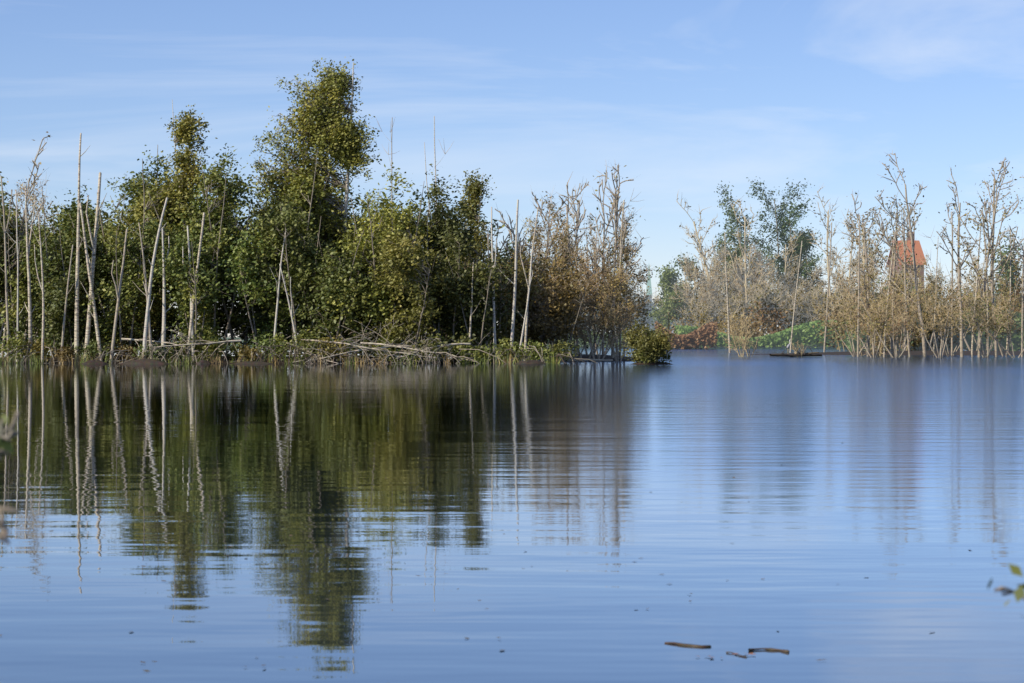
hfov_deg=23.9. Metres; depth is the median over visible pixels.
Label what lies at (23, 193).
bare tree
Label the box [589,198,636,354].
bare tree
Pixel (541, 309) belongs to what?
bare tree
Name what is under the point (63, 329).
dead birch pole
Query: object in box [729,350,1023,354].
island ground
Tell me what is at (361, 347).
fallen tree top
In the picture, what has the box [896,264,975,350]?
bare tree
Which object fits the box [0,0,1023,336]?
sky
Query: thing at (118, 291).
dead birch pole
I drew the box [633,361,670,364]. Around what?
islet shrub
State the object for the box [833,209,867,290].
bare tree
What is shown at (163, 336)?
dead birch pole
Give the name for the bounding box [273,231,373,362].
alder
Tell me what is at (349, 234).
alder
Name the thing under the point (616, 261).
bare tree
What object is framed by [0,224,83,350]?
alder
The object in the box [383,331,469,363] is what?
fallen tree top
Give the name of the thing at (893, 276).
bare tree
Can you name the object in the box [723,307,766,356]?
bare shrub
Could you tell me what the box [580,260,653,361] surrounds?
shrub
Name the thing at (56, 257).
alder
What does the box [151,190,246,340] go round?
alder
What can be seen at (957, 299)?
khaki shrub
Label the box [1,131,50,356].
bare tree
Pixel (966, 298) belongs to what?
shrub
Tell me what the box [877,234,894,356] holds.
pale snag
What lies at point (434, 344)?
undergrowth
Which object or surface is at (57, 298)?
alder
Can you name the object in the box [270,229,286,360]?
dead birch pole
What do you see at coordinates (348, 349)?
undergrowth
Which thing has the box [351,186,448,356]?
alder
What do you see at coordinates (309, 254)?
alder
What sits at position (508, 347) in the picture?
undergrowth
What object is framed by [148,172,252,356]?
alder
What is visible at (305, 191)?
alder
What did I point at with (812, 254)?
dark tree
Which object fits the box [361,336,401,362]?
undergrowth
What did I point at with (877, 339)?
khaki shrub
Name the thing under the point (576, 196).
bare tree
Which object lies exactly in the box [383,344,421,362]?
undergrowth
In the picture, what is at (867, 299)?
bare tree
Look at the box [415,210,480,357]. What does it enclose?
alder
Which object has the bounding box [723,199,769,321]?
bare tree
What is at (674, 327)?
khaki shrub
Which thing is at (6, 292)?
dead birch pole
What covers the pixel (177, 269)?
alder
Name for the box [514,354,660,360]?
island ground
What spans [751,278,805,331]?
shrub
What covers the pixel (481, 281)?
alder
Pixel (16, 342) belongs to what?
undergrowth
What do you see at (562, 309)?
alder
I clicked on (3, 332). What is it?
alder
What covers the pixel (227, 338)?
terrain
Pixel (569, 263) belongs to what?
pale snag
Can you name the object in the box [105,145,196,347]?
alder
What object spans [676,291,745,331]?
shrub
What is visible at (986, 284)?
pale snag
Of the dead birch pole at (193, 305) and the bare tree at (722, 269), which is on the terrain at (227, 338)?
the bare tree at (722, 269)
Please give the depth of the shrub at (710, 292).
366.56 m
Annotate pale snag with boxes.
[477,224,506,361]
[531,221,566,269]
[533,216,554,335]
[556,204,592,357]
[586,221,611,355]
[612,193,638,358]
[722,236,730,352]
[790,242,810,352]
[814,222,849,351]
[841,215,877,356]
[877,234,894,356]
[896,208,910,356]
[924,229,946,356]
[936,212,966,356]
[959,226,986,356]
[976,206,989,355]
[1006,229,1023,356]
[1006,234,1023,356]
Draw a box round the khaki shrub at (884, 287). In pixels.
[853,272,925,350]
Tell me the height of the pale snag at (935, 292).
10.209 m
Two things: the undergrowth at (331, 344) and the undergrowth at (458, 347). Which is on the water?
the undergrowth at (458, 347)
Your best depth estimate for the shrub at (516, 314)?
149.43 m
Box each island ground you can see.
[0,356,546,363]
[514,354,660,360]
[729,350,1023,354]
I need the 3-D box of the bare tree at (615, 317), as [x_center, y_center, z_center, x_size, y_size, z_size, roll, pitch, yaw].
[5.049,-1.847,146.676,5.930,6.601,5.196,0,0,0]
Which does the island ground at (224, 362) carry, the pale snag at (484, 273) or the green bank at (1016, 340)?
the pale snag at (484, 273)
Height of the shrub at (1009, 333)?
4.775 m
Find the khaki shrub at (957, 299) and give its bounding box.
[942,276,972,350]
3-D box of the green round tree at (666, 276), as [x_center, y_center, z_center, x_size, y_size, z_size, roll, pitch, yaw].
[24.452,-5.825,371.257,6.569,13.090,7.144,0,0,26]
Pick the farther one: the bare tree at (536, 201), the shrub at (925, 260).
the shrub at (925, 260)
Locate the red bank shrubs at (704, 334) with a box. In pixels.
[654,321,717,348]
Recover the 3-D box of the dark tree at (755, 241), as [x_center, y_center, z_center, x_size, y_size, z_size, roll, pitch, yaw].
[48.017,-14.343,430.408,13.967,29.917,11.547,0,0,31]
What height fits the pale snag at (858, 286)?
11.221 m
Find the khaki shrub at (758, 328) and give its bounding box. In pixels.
[717,314,775,336]
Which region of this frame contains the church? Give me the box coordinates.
[646,267,675,332]
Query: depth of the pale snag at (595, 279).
151.93 m
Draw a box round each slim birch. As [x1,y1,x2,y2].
[160,100,217,323]
[453,168,496,344]
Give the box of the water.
[0,348,1023,682]
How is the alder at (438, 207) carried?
on the island ground at (224, 362)
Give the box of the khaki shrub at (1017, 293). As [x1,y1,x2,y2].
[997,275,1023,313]
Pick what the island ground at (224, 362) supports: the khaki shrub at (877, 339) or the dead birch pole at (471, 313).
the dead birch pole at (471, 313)
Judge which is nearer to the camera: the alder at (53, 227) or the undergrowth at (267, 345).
the undergrowth at (267, 345)
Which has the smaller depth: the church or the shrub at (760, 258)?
the shrub at (760, 258)
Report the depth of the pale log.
146.67 m
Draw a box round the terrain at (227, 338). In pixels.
[0,337,967,347]
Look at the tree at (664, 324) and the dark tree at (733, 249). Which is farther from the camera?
the tree at (664, 324)
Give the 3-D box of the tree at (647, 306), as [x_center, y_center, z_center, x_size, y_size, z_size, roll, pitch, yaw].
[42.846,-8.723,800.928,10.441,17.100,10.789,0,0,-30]
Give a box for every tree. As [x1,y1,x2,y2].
[0,174,49,337]
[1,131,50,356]
[461,218,512,359]
[470,222,526,326]
[495,208,542,356]
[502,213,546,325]
[511,187,592,355]
[519,246,626,361]
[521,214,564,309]
[524,189,566,336]
[525,273,589,358]
[544,172,593,349]
[550,234,641,353]
[551,206,647,358]
[552,259,641,361]
[555,186,584,353]
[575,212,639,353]
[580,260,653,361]
[582,164,648,357]
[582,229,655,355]
[585,166,622,354]
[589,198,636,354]
[621,296,647,328]
[633,289,655,328]
[638,297,667,330]
[646,261,692,329]
[650,306,678,333]
[651,278,719,325]
[664,300,689,330]
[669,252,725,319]
[671,253,710,323]
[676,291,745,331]
[677,191,723,315]
[683,230,719,297]
[698,245,751,331]
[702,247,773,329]
[708,229,749,302]
[714,180,767,303]
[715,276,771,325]
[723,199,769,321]
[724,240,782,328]
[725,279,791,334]
[741,176,817,295]
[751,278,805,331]
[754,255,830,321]
[754,260,795,330]
[757,194,825,304]
[777,228,805,316]
[780,223,832,295]
[781,286,833,327]
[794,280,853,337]
[808,185,858,343]
[809,280,877,320]
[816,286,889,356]
[821,235,879,289]
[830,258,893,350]
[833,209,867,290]
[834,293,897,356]
[838,189,890,355]
[838,206,882,289]
[844,271,876,318]
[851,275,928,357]
[853,191,921,356]
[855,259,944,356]
[866,150,926,356]
[871,265,946,350]
[885,201,924,350]
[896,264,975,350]
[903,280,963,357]
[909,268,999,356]
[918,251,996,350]
[934,165,981,356]
[945,168,1023,356]
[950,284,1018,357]
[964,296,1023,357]
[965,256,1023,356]
[977,158,1023,356]
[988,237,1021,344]
[1005,177,1023,289]
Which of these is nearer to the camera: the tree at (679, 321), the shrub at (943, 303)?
the shrub at (943, 303)
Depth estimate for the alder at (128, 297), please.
139.78 m
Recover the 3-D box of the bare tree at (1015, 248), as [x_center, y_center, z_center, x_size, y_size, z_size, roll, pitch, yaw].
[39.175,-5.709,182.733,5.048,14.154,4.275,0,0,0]
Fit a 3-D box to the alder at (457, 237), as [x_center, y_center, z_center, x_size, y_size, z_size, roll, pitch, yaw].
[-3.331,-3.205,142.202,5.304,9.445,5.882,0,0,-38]
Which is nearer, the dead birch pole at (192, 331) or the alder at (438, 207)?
the dead birch pole at (192, 331)
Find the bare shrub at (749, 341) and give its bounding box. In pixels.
[735,324,762,356]
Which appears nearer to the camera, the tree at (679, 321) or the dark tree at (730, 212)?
the dark tree at (730, 212)
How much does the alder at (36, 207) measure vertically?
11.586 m
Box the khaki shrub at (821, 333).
[812,292,875,349]
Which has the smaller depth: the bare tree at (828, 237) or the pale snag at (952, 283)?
the pale snag at (952, 283)
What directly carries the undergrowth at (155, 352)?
on the island ground at (224, 362)
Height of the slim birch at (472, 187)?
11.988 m
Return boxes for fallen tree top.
[121,324,198,360]
[140,326,240,362]
[295,320,415,363]
[301,320,436,363]
[360,317,464,362]
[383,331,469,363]
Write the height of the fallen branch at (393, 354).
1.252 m
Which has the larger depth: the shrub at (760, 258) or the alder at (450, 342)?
the shrub at (760, 258)
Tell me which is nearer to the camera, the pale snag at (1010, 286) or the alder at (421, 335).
the alder at (421, 335)
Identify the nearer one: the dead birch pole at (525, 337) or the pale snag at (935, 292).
the dead birch pole at (525, 337)
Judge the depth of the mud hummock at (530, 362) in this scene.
134.88 m
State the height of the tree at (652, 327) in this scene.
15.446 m
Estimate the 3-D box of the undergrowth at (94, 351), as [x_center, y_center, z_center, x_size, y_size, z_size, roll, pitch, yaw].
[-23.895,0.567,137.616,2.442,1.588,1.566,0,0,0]
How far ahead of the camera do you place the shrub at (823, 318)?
186.24 m
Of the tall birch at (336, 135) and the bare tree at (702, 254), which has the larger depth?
the bare tree at (702, 254)
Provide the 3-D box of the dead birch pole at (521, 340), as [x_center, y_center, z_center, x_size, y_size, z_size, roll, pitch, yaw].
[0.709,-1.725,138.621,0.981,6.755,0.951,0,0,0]
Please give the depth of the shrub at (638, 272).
155.80 m
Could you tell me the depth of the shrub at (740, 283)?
373.38 m
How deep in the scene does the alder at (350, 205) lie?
154.08 m
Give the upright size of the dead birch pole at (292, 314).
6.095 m
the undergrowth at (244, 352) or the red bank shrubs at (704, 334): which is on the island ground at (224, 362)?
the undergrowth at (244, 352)
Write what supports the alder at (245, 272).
on the island ground at (224, 362)
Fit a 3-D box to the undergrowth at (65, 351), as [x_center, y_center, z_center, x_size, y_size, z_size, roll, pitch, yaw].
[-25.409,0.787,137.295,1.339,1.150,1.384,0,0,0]
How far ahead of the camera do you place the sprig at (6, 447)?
4.52 m
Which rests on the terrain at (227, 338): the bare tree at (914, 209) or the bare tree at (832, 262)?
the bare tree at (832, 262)
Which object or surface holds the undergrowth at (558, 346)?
on the water
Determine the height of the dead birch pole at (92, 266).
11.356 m
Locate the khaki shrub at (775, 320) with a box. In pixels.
[748,295,791,336]
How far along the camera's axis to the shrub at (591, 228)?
163.11 m
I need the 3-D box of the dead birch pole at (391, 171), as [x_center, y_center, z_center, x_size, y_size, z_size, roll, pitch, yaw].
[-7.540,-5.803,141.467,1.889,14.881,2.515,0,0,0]
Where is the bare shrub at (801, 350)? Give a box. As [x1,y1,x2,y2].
[790,340,807,356]
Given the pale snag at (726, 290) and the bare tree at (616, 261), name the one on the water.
the pale snag at (726, 290)
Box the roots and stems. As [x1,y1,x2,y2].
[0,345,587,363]
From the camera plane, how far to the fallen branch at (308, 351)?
137.36 m
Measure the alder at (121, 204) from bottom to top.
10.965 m
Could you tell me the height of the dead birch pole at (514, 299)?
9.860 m
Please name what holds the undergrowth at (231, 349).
on the island ground at (224, 362)
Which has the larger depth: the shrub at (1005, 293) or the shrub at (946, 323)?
the shrub at (1005, 293)
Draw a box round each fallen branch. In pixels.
[284,341,338,363]
[305,346,371,362]
[350,347,395,362]
[361,356,429,362]
[379,344,412,362]
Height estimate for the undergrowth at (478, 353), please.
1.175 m
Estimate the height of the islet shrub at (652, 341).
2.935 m
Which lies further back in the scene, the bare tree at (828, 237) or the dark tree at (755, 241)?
the dark tree at (755, 241)
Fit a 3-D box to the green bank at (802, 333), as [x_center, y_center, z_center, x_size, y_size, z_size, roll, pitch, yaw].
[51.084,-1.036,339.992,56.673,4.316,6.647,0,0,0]
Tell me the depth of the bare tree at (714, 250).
379.97 m
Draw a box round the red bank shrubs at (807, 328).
[768,316,830,343]
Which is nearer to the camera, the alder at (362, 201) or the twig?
the twig
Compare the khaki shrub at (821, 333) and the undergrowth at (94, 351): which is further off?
the khaki shrub at (821, 333)
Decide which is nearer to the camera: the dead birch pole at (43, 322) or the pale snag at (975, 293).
the dead birch pole at (43, 322)
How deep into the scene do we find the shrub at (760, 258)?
379.53 m
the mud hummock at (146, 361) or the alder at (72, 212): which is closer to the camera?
the mud hummock at (146, 361)
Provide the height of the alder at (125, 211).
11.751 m
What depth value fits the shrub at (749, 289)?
364.57 m
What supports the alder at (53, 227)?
on the island ground at (224, 362)
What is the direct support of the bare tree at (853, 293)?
on the terrain at (227, 338)
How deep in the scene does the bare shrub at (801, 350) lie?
179.81 m
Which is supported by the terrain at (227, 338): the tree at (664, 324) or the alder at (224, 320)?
the tree at (664, 324)
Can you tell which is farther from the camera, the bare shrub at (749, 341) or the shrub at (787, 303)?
the shrub at (787, 303)
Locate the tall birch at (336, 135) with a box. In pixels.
[247,58,381,345]
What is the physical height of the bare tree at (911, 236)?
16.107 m
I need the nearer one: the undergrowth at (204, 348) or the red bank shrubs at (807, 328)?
the undergrowth at (204, 348)
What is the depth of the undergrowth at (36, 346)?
137.90 m
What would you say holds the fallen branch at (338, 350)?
on the water
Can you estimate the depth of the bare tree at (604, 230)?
155.22 m
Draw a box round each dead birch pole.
[0,176,18,361]
[8,190,23,361]
[24,185,35,362]
[32,215,50,362]
[59,245,73,362]
[74,133,89,362]
[79,203,102,360]
[81,172,106,361]
[109,229,127,362]
[123,217,152,358]
[142,197,167,358]
[161,227,174,360]
[182,226,194,359]
[187,212,204,359]
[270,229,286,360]
[279,264,299,358]
[368,117,398,359]
[424,116,452,359]
[469,262,479,344]
[485,207,496,362]
[503,200,518,349]
[517,207,538,360]
[518,253,532,360]
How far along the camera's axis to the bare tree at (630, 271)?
158.98 m
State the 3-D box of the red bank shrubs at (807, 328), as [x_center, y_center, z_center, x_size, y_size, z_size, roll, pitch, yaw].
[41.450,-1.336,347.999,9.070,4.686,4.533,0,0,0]
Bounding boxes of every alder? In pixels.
[0,171,41,356]
[0,189,58,354]
[0,196,42,317]
[0,199,71,357]
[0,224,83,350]
[0,253,19,351]
[2,206,59,353]
[10,188,117,357]
[26,228,108,358]
[42,184,127,352]
[45,191,121,355]
[49,194,132,354]
[69,211,185,357]
[86,186,177,355]
[96,145,199,355]
[97,165,204,352]
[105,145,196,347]
[133,158,262,355]
[147,224,233,360]
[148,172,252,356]
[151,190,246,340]
[185,143,302,356]
[190,148,336,352]
[211,155,278,348]
[214,217,311,353]
[222,139,312,355]
[246,191,333,356]
[253,302,346,355]
[265,202,351,346]
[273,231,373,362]
[317,191,422,355]
[317,219,387,357]
[322,174,389,353]
[327,162,430,359]
[328,188,392,354]
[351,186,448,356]
[355,220,447,362]
[379,164,479,358]
[398,246,476,357]
[415,208,502,360]
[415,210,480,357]
[425,255,508,350]
[428,243,525,362]
[454,204,538,356]
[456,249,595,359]
[460,240,547,361]
[502,246,561,357]
[528,245,597,361]
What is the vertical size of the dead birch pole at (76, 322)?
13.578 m
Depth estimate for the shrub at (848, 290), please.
215.32 m
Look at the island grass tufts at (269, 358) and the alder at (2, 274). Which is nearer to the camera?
the island grass tufts at (269, 358)
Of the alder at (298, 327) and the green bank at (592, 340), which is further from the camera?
the green bank at (592, 340)
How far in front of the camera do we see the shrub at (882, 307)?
178.14 m
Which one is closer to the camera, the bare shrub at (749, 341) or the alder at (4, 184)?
the alder at (4, 184)
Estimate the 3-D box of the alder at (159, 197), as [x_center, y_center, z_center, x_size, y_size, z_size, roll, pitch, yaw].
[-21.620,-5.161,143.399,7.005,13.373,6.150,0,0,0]
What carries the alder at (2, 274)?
on the island ground at (224, 362)
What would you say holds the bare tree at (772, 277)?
on the terrain at (227, 338)
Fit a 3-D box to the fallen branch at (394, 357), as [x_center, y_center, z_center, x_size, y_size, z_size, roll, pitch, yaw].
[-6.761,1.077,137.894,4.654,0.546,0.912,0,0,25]
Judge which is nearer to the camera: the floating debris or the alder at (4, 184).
the floating debris
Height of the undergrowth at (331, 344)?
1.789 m
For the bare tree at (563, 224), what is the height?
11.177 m
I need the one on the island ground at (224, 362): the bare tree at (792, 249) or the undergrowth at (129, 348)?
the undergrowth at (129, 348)
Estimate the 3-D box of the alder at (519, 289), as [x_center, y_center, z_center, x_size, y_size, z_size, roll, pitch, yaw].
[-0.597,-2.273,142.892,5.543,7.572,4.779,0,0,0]
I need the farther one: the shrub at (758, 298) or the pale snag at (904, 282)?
the shrub at (758, 298)
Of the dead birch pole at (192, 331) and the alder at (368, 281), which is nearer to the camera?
the dead birch pole at (192, 331)
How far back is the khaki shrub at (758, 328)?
358.46 m
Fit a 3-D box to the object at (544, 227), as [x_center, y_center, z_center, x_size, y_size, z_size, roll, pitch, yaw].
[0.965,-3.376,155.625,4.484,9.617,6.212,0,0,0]
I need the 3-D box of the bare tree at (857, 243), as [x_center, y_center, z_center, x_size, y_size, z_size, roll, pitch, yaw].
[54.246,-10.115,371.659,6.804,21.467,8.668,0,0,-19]
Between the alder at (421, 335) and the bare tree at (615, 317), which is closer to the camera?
the bare tree at (615, 317)
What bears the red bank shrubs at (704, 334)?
on the terrain at (227, 338)
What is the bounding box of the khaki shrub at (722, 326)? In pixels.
[697,308,754,337]
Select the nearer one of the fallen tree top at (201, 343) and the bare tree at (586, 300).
the fallen tree top at (201, 343)
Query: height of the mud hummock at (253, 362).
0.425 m
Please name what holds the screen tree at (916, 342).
in the water
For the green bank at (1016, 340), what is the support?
on the water
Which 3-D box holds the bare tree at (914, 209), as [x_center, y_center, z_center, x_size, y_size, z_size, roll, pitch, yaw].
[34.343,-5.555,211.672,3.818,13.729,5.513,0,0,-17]
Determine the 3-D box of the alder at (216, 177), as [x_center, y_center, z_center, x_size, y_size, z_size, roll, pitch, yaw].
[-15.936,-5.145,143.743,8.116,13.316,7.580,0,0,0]
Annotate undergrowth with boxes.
[0,327,28,362]
[22,339,54,362]
[54,345,75,362]
[73,338,114,361]
[95,339,136,360]
[132,342,173,360]
[149,341,199,359]
[172,324,223,360]
[202,337,240,360]
[237,344,263,360]
[252,331,289,361]
[273,329,331,362]
[311,334,347,362]
[329,333,370,361]
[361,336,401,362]
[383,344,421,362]
[411,333,446,362]
[441,340,474,362]
[465,345,509,362]
[479,337,521,361]
[519,339,556,360]
[538,339,578,362]
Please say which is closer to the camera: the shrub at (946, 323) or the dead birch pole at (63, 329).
the dead birch pole at (63, 329)
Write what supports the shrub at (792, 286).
on the terrain at (227, 338)
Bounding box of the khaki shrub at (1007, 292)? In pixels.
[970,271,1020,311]
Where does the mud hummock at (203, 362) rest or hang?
on the island ground at (224, 362)
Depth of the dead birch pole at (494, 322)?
140.10 m
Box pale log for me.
[565,351,612,360]
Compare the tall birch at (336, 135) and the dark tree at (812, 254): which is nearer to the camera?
the tall birch at (336, 135)
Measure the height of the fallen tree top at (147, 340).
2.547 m
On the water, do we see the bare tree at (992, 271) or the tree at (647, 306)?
the bare tree at (992, 271)
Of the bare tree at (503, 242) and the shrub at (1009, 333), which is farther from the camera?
the shrub at (1009, 333)
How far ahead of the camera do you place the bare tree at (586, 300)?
146.73 m
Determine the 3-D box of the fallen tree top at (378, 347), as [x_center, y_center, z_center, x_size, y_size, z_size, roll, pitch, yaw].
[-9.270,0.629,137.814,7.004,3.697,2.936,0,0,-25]
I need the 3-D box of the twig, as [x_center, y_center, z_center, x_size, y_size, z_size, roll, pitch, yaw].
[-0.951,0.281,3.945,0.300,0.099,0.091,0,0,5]
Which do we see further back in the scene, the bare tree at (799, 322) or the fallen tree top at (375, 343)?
the bare tree at (799, 322)
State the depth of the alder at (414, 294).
138.00 m
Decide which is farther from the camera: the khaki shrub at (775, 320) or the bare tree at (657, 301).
the bare tree at (657, 301)
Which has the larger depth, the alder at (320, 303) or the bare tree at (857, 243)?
the bare tree at (857, 243)
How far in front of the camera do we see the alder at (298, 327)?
149.88 m
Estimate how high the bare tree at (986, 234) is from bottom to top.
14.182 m
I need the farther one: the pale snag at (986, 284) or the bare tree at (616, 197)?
the pale snag at (986, 284)
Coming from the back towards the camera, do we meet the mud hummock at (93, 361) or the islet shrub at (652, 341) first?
the mud hummock at (93, 361)
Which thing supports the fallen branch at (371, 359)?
on the water
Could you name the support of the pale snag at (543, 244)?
on the island ground at (585, 356)
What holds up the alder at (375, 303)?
on the island ground at (224, 362)
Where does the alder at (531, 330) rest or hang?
on the island ground at (224, 362)
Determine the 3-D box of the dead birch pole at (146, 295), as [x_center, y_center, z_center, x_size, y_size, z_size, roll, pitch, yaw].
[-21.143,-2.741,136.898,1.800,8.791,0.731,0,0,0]
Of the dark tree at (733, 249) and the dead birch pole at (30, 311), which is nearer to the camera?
the dead birch pole at (30, 311)
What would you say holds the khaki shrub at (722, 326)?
on the terrain at (227, 338)
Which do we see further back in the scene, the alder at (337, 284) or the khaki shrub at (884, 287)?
the khaki shrub at (884, 287)
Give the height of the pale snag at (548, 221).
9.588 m
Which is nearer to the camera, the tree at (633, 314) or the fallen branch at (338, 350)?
the fallen branch at (338, 350)
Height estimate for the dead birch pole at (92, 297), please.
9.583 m
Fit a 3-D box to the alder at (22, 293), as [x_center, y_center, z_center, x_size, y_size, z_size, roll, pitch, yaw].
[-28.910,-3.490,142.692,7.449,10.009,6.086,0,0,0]
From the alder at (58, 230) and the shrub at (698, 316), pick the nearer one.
the alder at (58, 230)
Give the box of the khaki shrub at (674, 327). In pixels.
[666,309,722,331]
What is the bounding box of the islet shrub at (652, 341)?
[619,318,675,363]
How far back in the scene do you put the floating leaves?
15.62 m
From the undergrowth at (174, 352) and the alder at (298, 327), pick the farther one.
the alder at (298, 327)
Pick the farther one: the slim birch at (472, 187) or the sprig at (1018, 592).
the slim birch at (472, 187)
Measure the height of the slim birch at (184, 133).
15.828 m
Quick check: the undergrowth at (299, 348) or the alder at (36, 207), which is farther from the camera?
the alder at (36, 207)
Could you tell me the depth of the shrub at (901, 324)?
177.05 m
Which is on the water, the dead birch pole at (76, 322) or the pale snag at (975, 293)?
the pale snag at (975, 293)
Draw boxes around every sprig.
[0,411,18,466]
[988,563,1023,616]
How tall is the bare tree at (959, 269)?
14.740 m
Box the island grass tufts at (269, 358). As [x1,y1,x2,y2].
[0,350,560,363]
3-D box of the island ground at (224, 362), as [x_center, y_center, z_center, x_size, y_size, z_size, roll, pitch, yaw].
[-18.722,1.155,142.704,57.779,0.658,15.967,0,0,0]
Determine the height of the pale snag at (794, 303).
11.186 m
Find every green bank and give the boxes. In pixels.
[546,330,688,347]
[674,320,860,347]
[845,310,1023,351]
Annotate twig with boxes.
[0,506,19,544]
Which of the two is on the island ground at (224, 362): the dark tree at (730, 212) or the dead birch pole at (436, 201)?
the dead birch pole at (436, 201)
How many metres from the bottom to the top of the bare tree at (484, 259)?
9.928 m
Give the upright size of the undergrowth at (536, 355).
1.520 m
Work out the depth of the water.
19.66 m
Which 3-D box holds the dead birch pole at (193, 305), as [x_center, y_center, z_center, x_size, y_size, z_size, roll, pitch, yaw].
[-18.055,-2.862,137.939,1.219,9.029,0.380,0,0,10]
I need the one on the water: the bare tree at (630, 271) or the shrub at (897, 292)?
the shrub at (897, 292)
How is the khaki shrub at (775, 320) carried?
on the terrain at (227, 338)
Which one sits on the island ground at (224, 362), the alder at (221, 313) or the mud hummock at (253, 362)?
the alder at (221, 313)
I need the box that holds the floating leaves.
[0,373,997,671]
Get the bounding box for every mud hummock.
[81,359,107,363]
[120,359,168,363]
[196,360,211,363]
[234,361,272,363]
[515,360,546,363]
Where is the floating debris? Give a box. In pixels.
[140,593,826,667]
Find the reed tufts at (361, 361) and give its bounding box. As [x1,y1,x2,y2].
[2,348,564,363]
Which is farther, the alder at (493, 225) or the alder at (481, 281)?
the alder at (493, 225)
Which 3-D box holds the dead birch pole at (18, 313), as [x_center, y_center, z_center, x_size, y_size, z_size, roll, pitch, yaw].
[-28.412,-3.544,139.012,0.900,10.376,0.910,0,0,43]
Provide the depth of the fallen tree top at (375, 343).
136.97 m
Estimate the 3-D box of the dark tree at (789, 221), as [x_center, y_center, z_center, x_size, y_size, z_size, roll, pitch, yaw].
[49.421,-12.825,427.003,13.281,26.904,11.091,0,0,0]
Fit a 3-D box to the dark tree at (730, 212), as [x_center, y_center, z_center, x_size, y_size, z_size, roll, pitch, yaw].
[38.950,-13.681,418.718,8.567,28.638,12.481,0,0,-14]
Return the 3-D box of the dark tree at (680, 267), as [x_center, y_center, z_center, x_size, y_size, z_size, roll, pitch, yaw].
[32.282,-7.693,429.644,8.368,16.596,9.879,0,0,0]
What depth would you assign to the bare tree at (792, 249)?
383.50 m
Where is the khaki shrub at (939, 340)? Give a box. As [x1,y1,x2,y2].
[895,304,963,350]
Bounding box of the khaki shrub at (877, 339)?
[855,322,904,355]
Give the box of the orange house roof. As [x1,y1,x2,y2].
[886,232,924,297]
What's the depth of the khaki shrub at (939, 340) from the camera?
222.74 m

